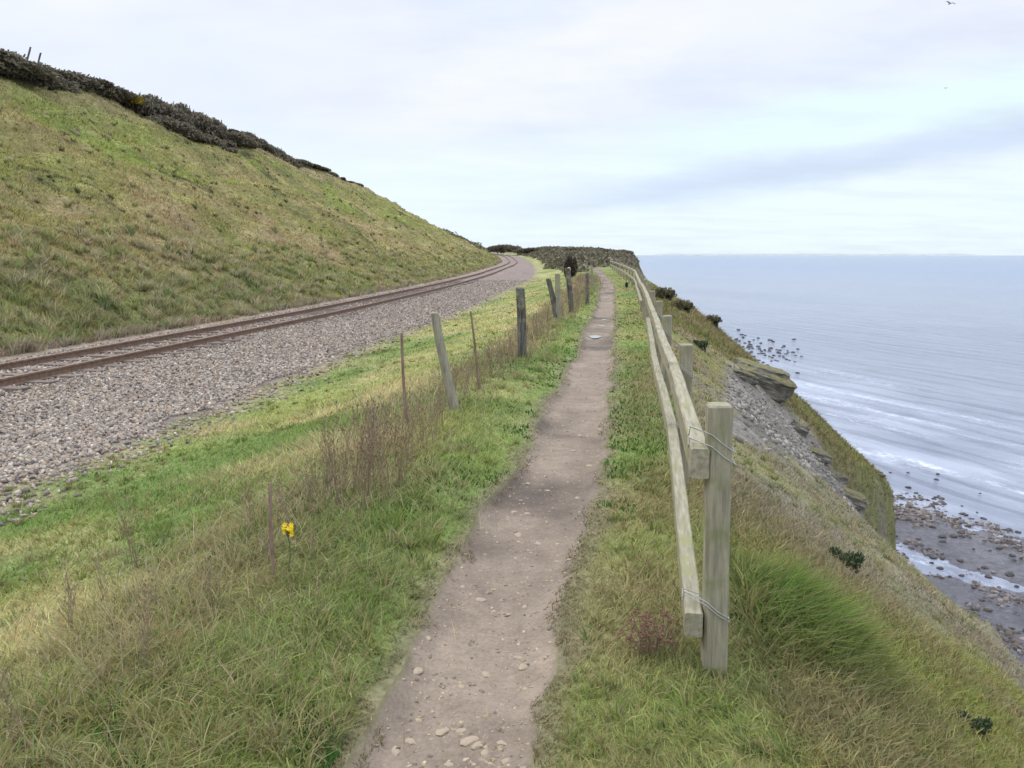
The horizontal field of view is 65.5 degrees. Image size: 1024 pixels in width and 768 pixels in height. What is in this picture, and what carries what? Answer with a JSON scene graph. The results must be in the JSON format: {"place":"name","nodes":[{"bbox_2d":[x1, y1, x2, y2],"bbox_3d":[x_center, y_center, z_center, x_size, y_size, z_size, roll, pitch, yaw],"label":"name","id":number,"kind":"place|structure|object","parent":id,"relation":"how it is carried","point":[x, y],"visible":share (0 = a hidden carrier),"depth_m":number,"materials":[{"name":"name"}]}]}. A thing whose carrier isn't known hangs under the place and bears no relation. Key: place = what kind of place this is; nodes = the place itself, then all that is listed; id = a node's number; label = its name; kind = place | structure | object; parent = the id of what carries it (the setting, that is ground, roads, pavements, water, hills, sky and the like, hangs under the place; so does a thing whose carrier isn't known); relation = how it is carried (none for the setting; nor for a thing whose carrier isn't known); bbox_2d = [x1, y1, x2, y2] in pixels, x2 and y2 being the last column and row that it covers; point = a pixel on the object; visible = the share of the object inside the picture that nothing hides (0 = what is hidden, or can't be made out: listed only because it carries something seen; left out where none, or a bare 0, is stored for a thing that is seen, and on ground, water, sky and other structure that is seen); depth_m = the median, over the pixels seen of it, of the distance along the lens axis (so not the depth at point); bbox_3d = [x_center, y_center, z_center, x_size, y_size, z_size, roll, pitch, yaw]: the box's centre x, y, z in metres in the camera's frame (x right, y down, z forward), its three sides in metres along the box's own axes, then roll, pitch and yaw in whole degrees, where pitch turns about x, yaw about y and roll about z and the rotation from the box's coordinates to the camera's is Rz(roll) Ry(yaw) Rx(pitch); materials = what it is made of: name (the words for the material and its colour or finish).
{"place":"outdoors","nodes":[
{"label":"outdoors","id":0,"kind":"place"},
{"bbox_2d":[0,74,502,356],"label":"hillside","id":1,"kind":"structure","parent":0,"point":[6,136],"depth_m":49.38,"materials":[{"name":"plant"}]},
{"bbox_2d":[0,48,34,81],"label":"shrub","id":2,"kind":"object","parent":1,"relation":"on","point":[4,69],"visible":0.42,"depth_m":53.95,"materials":[{"name":"green plant"}]},
{"bbox_2d":[0,49,56,78],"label":"shrub","id":3,"kind":"object","parent":1,"relation":"on","point":[34,67],"visible":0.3,"depth_m":55.31,"materials":[{"name":"green plant"}]},
{"bbox_2d":[0,57,58,83],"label":"shrub","id":4,"kind":"object","parent":1,"relation":"on","point":[43,78],"visible":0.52,"depth_m":55.87,"materials":[{"name":"green plant"}]},
{"bbox_2d":[30,60,61,76],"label":"shrub","id":5,"kind":"object","parent":1,"relation":"on","point":[50,67],"visible":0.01,"depth_m":58.35,"materials":[{"name":"green plant"}]},
{"bbox_2d":[21,74,81,93],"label":"shrub","id":6,"kind":"object","parent":1,"relation":"on","point":[63,83],"visible":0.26,"depth_m":59.49,"materials":[{"name":"green plant"}]},
{"bbox_2d":[54,68,96,92],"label":"shrub","id":7,"kind":"object","parent":1,"relation":"on","point":[67,74],"visible":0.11,"depth_m":61.25,"materials":[{"name":"green plant"}]},
{"bbox_2d":[66,78,101,95],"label":"shrub","id":8,"kind":"object","parent":1,"relation":"on","point":[97,93],"visible":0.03,"depth_m":63.68,"materials":[{"name":"green plant"}]},
{"bbox_2d":[62,69,106,96],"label":"shrub","id":9,"kind":"object","parent":1,"relation":"on","point":[95,83],"visible":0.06,"depth_m":63.55,"materials":[{"name":"green plant"}]},
{"bbox_2d":[99,87,126,104],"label":"shrub","id":10,"kind":"object","parent":1,"relation":"on","point":[117,96],"visible":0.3,"depth_m":67.53,"materials":[{"name":"green plant"}]},
{"bbox_2d":[92,76,135,98],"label":"shrub","id":11,"kind":"object","parent":1,"relation":"on","point":[107,84],"visible":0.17,"depth_m":67.30,"materials":[{"name":"green plant"}]},
{"bbox_2d":[120,96,146,107],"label":"gorse bush","id":12,"kind":"object","parent":1,"relation":"on","point":[136,101],"visible":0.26,"depth_m":71.02,"materials":[{"name":"yellow plant"}]},
{"bbox_2d":[129,92,165,115],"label":"shrub","id":13,"kind":"object","parent":1,"relation":"on","point":[142,111],"visible":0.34,"depth_m":74.17,"materials":[{"name":"green plant"}]},
{"bbox_2d":[139,94,174,114],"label":"shrub","id":14,"kind":"object","parent":1,"relation":"on","point":[168,109],"visible":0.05,"depth_m":76.72,"materials":[{"name":"green plant"}]},
{"bbox_2d":[139,114,178,131],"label":"shrub","id":15,"kind":"object","parent":1,"relation":"on","point":[167,122],"visible":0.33,"depth_m":72.08,"materials":[{"name":"green plant"}]},
{"bbox_2d":[163,101,192,126],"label":"shrub","id":16,"kind":"object","parent":1,"relation":"on","point":[183,116],"visible":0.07,"depth_m":81.61,"materials":[{"name":"green plant"}]},
{"bbox_2d":[171,101,193,126],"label":"shrub","id":17,"kind":"object","parent":1,"relation":"on","point":[180,106],"visible":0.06,"depth_m":83.76,"materials":[{"name":"green plant"}]},
{"bbox_2d":[171,119,202,140],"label":"shrub","id":18,"kind":"object","parent":1,"relation":"on","point":[186,131],"visible":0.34,"depth_m":76.94,"materials":[{"name":"green plant"}]},
{"bbox_2d":[194,133,211,142],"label":"shrub","id":19,"kind":"object","parent":1,"relation":"on","point":[206,138],"visible":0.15,"depth_m":80.81,"materials":[{"name":"green plant"}]},
{"bbox_2d":[192,109,227,139],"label":"shrub","id":20,"kind":"object","parent":1,"relation":"on","point":[202,123],"visible":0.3,"depth_m":89.21,"materials":[{"name":"green plant"}]},
{"bbox_2d":[208,135,226,149],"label":"shrub","id":21,"kind":"object","parent":1,"relation":"on","point":[216,141],"visible":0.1,"depth_m":84.69,"materials":[{"name":"green plant"}]},
{"bbox_2d":[222,139,236,147],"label":"shrub","id":22,"kind":"object","parent":1,"relation":"on","point":[230,143],"visible":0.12,"depth_m":88.59,"materials":[{"name":"green plant"}]},
{"bbox_2d":[221,146,238,153],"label":"shrub","id":23,"kind":"object","parent":1,"relation":"on","point":[232,149],"visible":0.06,"depth_m":88.19,"materials":[{"name":"green plant"}]},
{"bbox_2d":[218,131,255,146],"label":"shrub","id":24,"kind":"object","parent":1,"relation":"on","point":[240,139],"visible":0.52,"depth_m":92.42,"materials":[{"name":"green plant"}]},
{"bbox_2d":[241,130,258,141],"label":"shrub","id":25,"kind":"object","parent":1,"relation":"on","point":[251,135],"visible":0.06,"depth_m":103.50,"materials":[{"name":"green plant"}]},
{"bbox_2d":[259,137,271,151],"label":"shrub","id":26,"kind":"object","parent":1,"relation":"on","point":[264,143],"visible":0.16,"depth_m":108.06,"materials":[{"name":"green plant"}]},
{"bbox_2d":[268,146,289,160],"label":"shrub","id":27,"kind":"object","parent":1,"relation":"on","point":[279,153],"visible":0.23,"depth_m":113.28,"materials":[{"name":"green plant"}]},
{"bbox_2d":[284,156,305,168],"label":"shrub","id":28,"kind":"object","parent":1,"relation":"on","point":[291,159],"visible":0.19,"depth_m":118.16,"materials":[{"name":"green plant"}]},
{"bbox_2d":[296,158,313,167],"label":"shrub","id":29,"kind":"object","parent":1,"relation":"on","point":[305,162],"visible":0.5,"depth_m":122.61,"materials":[{"name":"green plant"}]},
{"bbox_2d":[485,244,521,253],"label":"bush","id":30,"kind":"object","parent":1,"relation":"on","point":[503,248],"visible":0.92,"depth_m":219.57,"materials":[{"name":"green plant"}]},
{"bbox_2d":[404,209,647,279],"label":"headland scrub","id":31,"kind":"object","parent":1,"relation":"on","point":[551,257],"visible":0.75,"depth_m":115.29,"materials":[{"name":"green plant"}]},
{"bbox_2d":[0,257,503,360],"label":"trackside verge","id":32,"kind":"structure","parent":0,"point":[125,338],"depth_m":23.77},
{"bbox_2d":[0,254,535,484],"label":"ballast bed","id":33,"kind":"object","parent":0,"point":[523,268],"visible":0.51,"depth_m":30.38,"materials":[{"name":"gravel"}]},
{"bbox_2d":[0,253,517,391],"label":"railway track","id":34,"kind":"structure","parent":33,"relation":"on","point":[63,370],"depth_m":19.72,"materials":[{"name":"metal"}]},
{"bbox_2d":[0,279,531,526],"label":"ballast stones","id":35,"kind":"object","parent":33,"relation":"on","point":[24,454],"visible":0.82,"depth_m":13.46,"materials":[{"name":"gravel"}]},
{"bbox_2d":[343,267,614,767],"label":"dirt path","id":36,"kind":"structure","parent":0,"point":[399,707],"depth_m":3.90,"materials":[{"name":"gravel"}]},
{"bbox_2d":[435,728,449,735],"bbox_3d":[-0.252,1.260,2.884,0.058,0.016,0.040,-7,12,-38],"label":"path stone","id":37,"kind":"object","parent":36,"relation":"on","point":[441,732],"visible":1,"depth_m":2.88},
{"bbox_2d":[460,736,478,745],"bbox_3d":[-0.150,1.260,2.812,0.072,0.021,0.051,-3,10,-18],"label":"path stone","id":38,"kind":"object","parent":36,"relation":"on","point":[468,741],"visible":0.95,"depth_m":2.80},
{"bbox_2d":[471,741,482,749],"bbox_3d":[-0.121,1.260,2.774,0.048,0.013,0.033,-9,13,-44],"label":"path stone","id":39,"kind":"object","parent":36,"relation":"on","point":[476,745],"visible":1,"depth_m":2.77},
{"bbox_2d":[0,252,1019,767],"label":"grass verge","id":40,"kind":"object","parent":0,"point":[382,684],"depth_m":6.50,"materials":[{"name":"plant"}]},
{"bbox_2d":[0,656,26,748],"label":"dead weed","id":41,"kind":"object","parent":40,"relation":"on","point":[3,694],"visible":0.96,"depth_m":2.57,"materials":[{"name":"plant"}]},
{"bbox_2d":[54,551,79,632],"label":"dead weed","id":42,"kind":"object","parent":40,"relation":"on","point":[70,604],"visible":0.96,"depth_m":3.38,"materials":[{"name":"plant"}]},
{"bbox_2d":[81,548,109,599],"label":"dead weed","id":43,"kind":"object","parent":40,"relation":"on","point":[99,573],"visible":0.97,"depth_m":3.77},
{"bbox_2d":[103,483,137,568],"bbox_3d":[-2.068,0.772,4.232,0.167,0.481,0.118,0,9,1],"label":"dead weed","id":44,"kind":"object","parent":40,"relation":"on","point":[129,539],"visible":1,"depth_m":4.25,"materials":[{"name":"plant"}]},
{"bbox_2d":[128,570,160,671],"bbox_3d":[-1.388,0.907,3.016,0.109,0.381,0.140,0,9,-18],"label":"dead weed","id":45,"kind":"object","parent":40,"relation":"on","point":[147,619],"visible":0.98,"depth_m":3.00,"materials":[{"name":"plant"}]},
{"bbox_2d":[188,560,216,608],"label":"dead weed","id":46,"kind":"object","parent":40,"relation":"on","point":[207,583],"visible":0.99,"depth_m":3.54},
{"bbox_2d":[233,462,262,529],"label":"dead weed","id":47,"kind":"object","parent":40,"relation":"on","point":[249,510],"visible":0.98,"depth_m":4.65,"materials":[{"name":"plant"}]},
{"bbox_2d":[257,527,277,566],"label":"dead weed","id":48,"kind":"object","parent":40,"relation":"on","point":[268,547],"visible":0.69,"depth_m":3.90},
{"bbox_2d":[268,482,276,581],"bbox_3d":[-1.162,0.842,3.869,0.025,0.736,0.058,-3,10,-20],"label":"stick","id":49,"kind":"object","parent":40,"relation":"on","point":[270,526],"visible":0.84,"depth_m":3.84,"materials":[{"name":"wood"}]},
{"bbox_2d":[0,367,553,767],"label":"straw tangle","id":50,"kind":"object","parent":40,"relation":"on","point":[243,511],"visible":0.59,"depth_m":3.70,"materials":[{"name":"beige plant"}]},
{"bbox_2d":[261,470,293,538],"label":"dead weed","id":51,"kind":"object","parent":40,"relation":"on","point":[279,493],"visible":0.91,"depth_m":4.38,"materials":[{"name":"plant"}]},
{"bbox_2d":[282,522,293,567],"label":"ragwort","id":52,"kind":"object","parent":40,"relation":"on","point":[288,531],"visible":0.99,"depth_m":3.90,"materials":[{"name":"yellow plant"}]},
{"bbox_2d":[0,273,609,767],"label":"dead stems","id":53,"kind":"object","parent":40,"relation":"on","point":[580,281],"visible":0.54,"depth_m":7.20,"materials":[{"name":"brown plant"}]},
{"bbox_2d":[290,447,324,517],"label":"dead weed","id":54,"kind":"object","parent":40,"relation":"on","point":[309,498],"visible":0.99,"depth_m":4.71,"materials":[{"name":"plant"}]},
{"bbox_2d":[303,514,318,559],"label":"dead weed","id":55,"kind":"object","parent":40,"relation":"on","point":[311,536],"visible":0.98,"depth_m":4.10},
{"bbox_2d":[318,412,338,497],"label":"dead weed","id":56,"kind":"object","parent":40,"relation":"on","point":[327,462],"visible":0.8,"depth_m":5.11,"materials":[{"name":"plant"}]},
{"bbox_2d":[313,411,355,510],"bbox_3d":[-1.060,0.489,4.766,0.258,0.633,0.278,-2,9,-10],"label":"dead weed","id":57,"kind":"object","parent":40,"relation":"on","point":[335,462],"visible":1,"depth_m":4.83,"materials":[{"name":"plant"}]},
{"bbox_2d":[335,390,373,495],"bbox_3d":[-1.007,0.385,5.135,0.247,0.751,0.232,-3,10,-15],"label":"dead weed","id":58,"kind":"object","parent":40,"relation":"on","point":[370,412],"visible":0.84,"depth_m":5.14,"materials":[{"name":"plant"}]},
{"bbox_2d":[358,397,375,470],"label":"dead weed","id":59,"kind":"object","parent":40,"relation":"on","point":[368,431],"visible":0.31,"depth_m":5.73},
{"bbox_2d":[353,436,387,521],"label":"dead weed","id":60,"kind":"object","parent":40,"relation":"on","point":[364,469],"visible":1,"depth_m":4.61,"materials":[{"name":"plant"}]},
{"bbox_2d":[352,404,391,499],"bbox_3d":[-0.893,0.443,5.003,0.211,0.680,0.296,16,18,37],"label":"dead weed","id":61,"kind":"object","parent":40,"relation":"on","point":[373,435],"visible":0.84,"depth_m":5.05,"materials":[{"name":"plant"}]},
{"bbox_2d":[353,400,391,495],"bbox_3d":[-0.892,0.428,5.273,0.208,0.642,0.268,-8,7,-32],"label":"dead weed","id":62,"kind":"object","parent":40,"relation":"on","point":[378,460],"visible":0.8,"depth_m":5.24,"materials":[{"name":"plant"}]},
{"bbox_2d":[363,395,394,469],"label":"dead weed","id":63,"kind":"object","parent":40,"relation":"on","point":[384,427],"visible":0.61,"depth_m":5.80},
{"bbox_2d":[371,383,412,489],"bbox_3d":[-0.798,0.361,5.352,0.258,0.737,0.260,0,9,0],"label":"dead weed","id":64,"kind":"object","parent":40,"relation":"on","point":[400,477],"visible":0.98,"depth_m":5.35,"materials":[{"name":"plant"}]},
{"bbox_2d":[400,333,408,425],"bbox_3d":[-0.954,0.106,7.124,0.066,1.130,0.032,-3,10,-15],"label":"stick","id":65,"kind":"object","parent":40,"relation":"on","point":[402,370],"visible":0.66,"depth_m":7.08,"materials":[{"name":"wood"}]},
{"bbox_2d":[396,396,425,469],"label":"dead weed","id":66,"kind":"object","parent":40,"relation":"on","point":[407,453],"visible":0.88,"depth_m":5.81,"materials":[{"name":"plant"}]},
{"bbox_2d":[414,388,442,450],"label":"dead weed","id":67,"kind":"object","parent":40,"relation":"on","point":[423,421],"visible":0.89,"depth_m":6.30,"materials":[{"name":"plant"}]},
{"bbox_2d":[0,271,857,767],"bbox_3d":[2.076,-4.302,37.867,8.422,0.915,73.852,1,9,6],"label":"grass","id":68,"kind":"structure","parent":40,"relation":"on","point":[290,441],"depth_m":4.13,"materials":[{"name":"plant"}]},
{"bbox_2d":[88,299,772,767],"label":"clover","id":69,"kind":"object","parent":40,"relation":"on","point":[338,751],"visible":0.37,"depth_m":5.19,"materials":[{"name":"green plant"}]},
{"bbox_2d":[430,380,444,435],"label":"dead weed","id":70,"kind":"object","parent":40,"relation":"on","point":[437,411],"visible":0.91,"depth_m":6.82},
{"bbox_2d":[431,312,459,410],"bbox_3d":[-0.665,-0.099,7.989,0.289,1.231,0.120,2,9,12],"label":"fence post","id":71,"kind":"object","parent":40,"relation":"on","point":[452,399],"visible":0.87,"depth_m":7.93,"materials":[{"name":"wood"}]},
{"bbox_2d":[450,356,463,389],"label":"dead weed","id":72,"kind":"object","parent":40,"relation":"on","point":[456,371],"visible":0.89,"depth_m":8.71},
{"bbox_2d":[461,360,471,397],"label":"dead weed","id":73,"kind":"object","parent":40,"relation":"on","point":[467,377],"visible":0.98,"depth_m":8.84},
{"bbox_2d":[470,311,480,389],"bbox_3d":[-0.428,-0.267,9.344,0.139,1.170,0.036,4,10,22],"label":"stick","id":74,"kind":"object","parent":40,"relation":"on","point":[477,368],"visible":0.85,"depth_m":9.32,"materials":[{"name":"wood"}]},
{"bbox_2d":[479,329,494,376],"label":"dead weed","id":75,"kind":"object","parent":40,"relation":"on","point":[490,371],"visible":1,"depth_m":10.07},
{"bbox_2d":[516,287,526,356],"bbox_3d":[0.147,-0.828,12.308,0.170,1.330,0.141,-9,13,-44],"label":"fence post","id":76,"kind":"object","parent":40,"relation":"on","point":[521,320],"visible":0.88,"depth_m":12.24,"materials":[{"name":"wood"}]},
{"bbox_2d":[511,247,543,252],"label":"bush","id":77,"kind":"object","parent":40,"relation":"on","point":[526,250],"visible":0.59,"depth_m":210.26,"materials":[{"name":"green plant"}]},
{"bbox_2d":[546,279,557,319],"bbox_3d":[0.981,-1.914,19.160,0.344,1.244,0.130,2,10,13],"label":"fence post","id":78,"kind":"object","parent":40,"relation":"on","point":[551,292],"visible":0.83,"depth_m":19.09,"materials":[{"name":"wood"}]},
{"bbox_2d":[555,274,560,319],"bbox_3d":[1.103,-1.966,19.126,0.158,1.361,0.158,0,9,0],"label":"fence post","id":79,"kind":"object","parent":40,"relation":"on","point":[558,294],"visible":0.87,"depth_m":19.04,"materials":[{"name":"wood"}]},
{"bbox_2d":[565,267,573,312],"bbox_3d":[1.581,-2.449,21.834,0.258,1.500,0.166,0,9,0],"label":"fence post","id":80,"kind":"object","parent":40,"relation":"on","point":[569,284],"visible":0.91,"depth_m":21.75,"materials":[{"name":"wood"}]},
{"bbox_2d":[563,252,577,277],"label":"dense bush","id":81,"kind":"object","parent":40,"relation":"on","point":[571,263],"visible":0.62,"depth_m":57.26,"materials":[{"name":"green plant"}]},
{"bbox_2d":[585,273,588,304],"bbox_3d":[2.420,-2.938,25.586,0.146,1.256,0.118,0,9,0],"label":"fence post","id":82,"kind":"object","parent":40,"relation":"on","point":[587,288],"visible":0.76,"depth_m":25.52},
{"bbox_2d":[0,0,1023,254],"label":"sky","id":83,"kind":"structure","parent":0,"point":[643,127],"materials":[{"name":"white"}]},
{"bbox_2d":[532,263,802,767],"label":"clifftop grass","id":84,"kind":"structure","parent":0,"point":[562,666],"depth_m":3.88,"materials":[{"name":"plant"}]},
{"bbox_2d":[617,603,685,664],"bbox_3d":[0.602,1.032,3.285,0.267,0.215,0.271,9,13,42],"label":"withered plant","id":85,"kind":"object","parent":84,"relation":"on","point":[649,644],"visible":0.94,"depth_m":3.27,"materials":[{"name":"plant"}]},
{"bbox_2d":[610,260,737,677],"bbox_3d":[6.210,-6.107,45.026,1.075,1.348,85.748,1,9,7],"label":"wooden fence","id":86,"kind":"object","parent":84,"relation":"on","point":[694,452],"visible":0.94,"depth_m":3.14,"materials":[{"name":"wood"}]},
{"bbox_2d":[613,255,1023,767],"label":"cliff slope","id":87,"kind":"structure","parent":0,"point":[877,496],"depth_m":10.43,"materials":[{"name":"plant"}]},
{"bbox_2d":[652,286,677,301],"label":"shrub","id":88,"kind":"object","parent":87,"relation":"on","point":[660,292],"visible":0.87,"depth_m":30.52,"materials":[{"name":"green plant"}]},
{"bbox_2d":[671,299,694,313],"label":"shrub","id":89,"kind":"object","parent":87,"relation":"on","point":[687,305],"visible":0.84,"depth_m":26.18,"materials":[{"name":"green plant"}]},
{"bbox_2d":[693,339,708,352],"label":"shrub","id":90,"kind":"object","parent":87,"relation":"on","point":[702,344],"visible":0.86,"depth_m":19.32,"materials":[{"name":"green plant"}]},
{"bbox_2d":[706,314,722,328],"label":"shrub","id":91,"kind":"object","parent":87,"relation":"on","point":[715,319],"visible":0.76,"depth_m":28.43,"materials":[{"name":"green plant"}]},
{"bbox_2d":[732,369,758,385],"bbox_3d":[5.720,-0.134,19.747,0.740,0.419,0.559,18,2,-24],"label":"rock ledge","id":92,"kind":"object","parent":87,"relation":"on","point":[748,377],"visible":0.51,"depth_m":19.53,"materials":[{"name":"stone"}]},
{"bbox_2d":[734,357,797,401],"bbox_3d":[6.456,-0.014,20.811,1.722,1.041,1.758,18,11,5],"label":"rock outcrop","id":93,"kind":"object","parent":87,"relation":"on","point":[777,385],"visible":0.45,"depth_m":20.09,"materials":[{"name":"stone"}]},
{"bbox_2d":[674,330,921,575],"bbox_3d":[4.782,1.595,13.845,4.224,4.223,14.454,2,10,14],"label":"scar rubble","id":94,"kind":"object","parent":87,"relation":"on","point":[769,426],"visible":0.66,"depth_m":15.49,"materials":[{"name":"stone"}]},
{"bbox_2d":[791,422,810,434],"bbox_3d":[7.140,1.123,19.979,0.660,0.296,0.593,18,-1,-30],"label":"rock ledge","id":95,"kind":"object","parent":87,"relation":"on","point":[801,429],"visible":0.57,"depth_m":19.76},
{"bbox_2d":[808,445,832,464],"bbox_3d":[7.435,1.744,19.480,0.744,0.361,0.624,19,7,-8],"label":"rock ledge","id":96,"kind":"object","parent":87,"relation":"on","point":[825,457],"visible":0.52,"depth_m":19.23,"materials":[{"name":"stone"}]},
{"bbox_2d":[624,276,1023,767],"bbox_3d":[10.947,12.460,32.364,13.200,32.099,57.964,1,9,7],"label":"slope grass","id":97,"kind":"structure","parent":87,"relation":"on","point":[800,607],"depth_m":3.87,"materials":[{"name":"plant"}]},
{"bbox_2d":[830,470,848,483],"bbox_3d":[7.880,2.289,19.404,0.607,0.333,0.521,18,0,-27],"label":"rock ledge","id":98,"kind":"object","parent":87,"relation":"on","point":[841,477],"visible":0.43,"depth_m":19.19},
{"bbox_2d":[825,546,864,574],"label":"shrub","id":99,"kind":"object","parent":87,"relation":"on","point":[853,559],"visible":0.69,"depth_m":5.28,"materials":[{"name":"green plant"}]},
{"bbox_2d":[841,487,869,510],"bbox_3d":[7.910,2.692,18.594,0.777,0.429,0.681,21,11,4],"label":"rock ledge","id":100,"kind":"object","parent":87,"relation":"on","point":[859,500],"visible":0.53,"depth_m":18.32,"materials":[{"name":"stone"}]},
{"bbox_2d":[957,709,993,736],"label":"shrub","id":101,"kind":"object","parent":87,"relation":"on","point":[979,723],"visible":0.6,"depth_m":3.73,"materials":[{"name":"green plant"}]},
{"bbox_2d":[654,253,986,255],"bbox_3d":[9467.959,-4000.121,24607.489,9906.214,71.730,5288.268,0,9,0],"label":"distant coast","id":102,"kind":"structure","parent":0,"point":[810,254],"depth_m":24085.22},
{"bbox_2d":[635,255,1023,591],"bbox_3d":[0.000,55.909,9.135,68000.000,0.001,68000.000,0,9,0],"label":"sea","id":103,"kind":"structure","parent":0,"point":[913,366],"depth_m":468.25,"materials":[{"name":"liquid"}]},
{"bbox_2d":[893,498,1023,663],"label":"shingle beach","id":104,"kind":"structure","parent":0,"point":[1000,563],"depth_m":147.53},
{"bbox_2d":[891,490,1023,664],"bbox_3d":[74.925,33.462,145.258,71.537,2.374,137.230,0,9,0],"label":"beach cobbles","id":105,"kind":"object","parent":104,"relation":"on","point":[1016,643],"visible":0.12,"depth_m":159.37,"materials":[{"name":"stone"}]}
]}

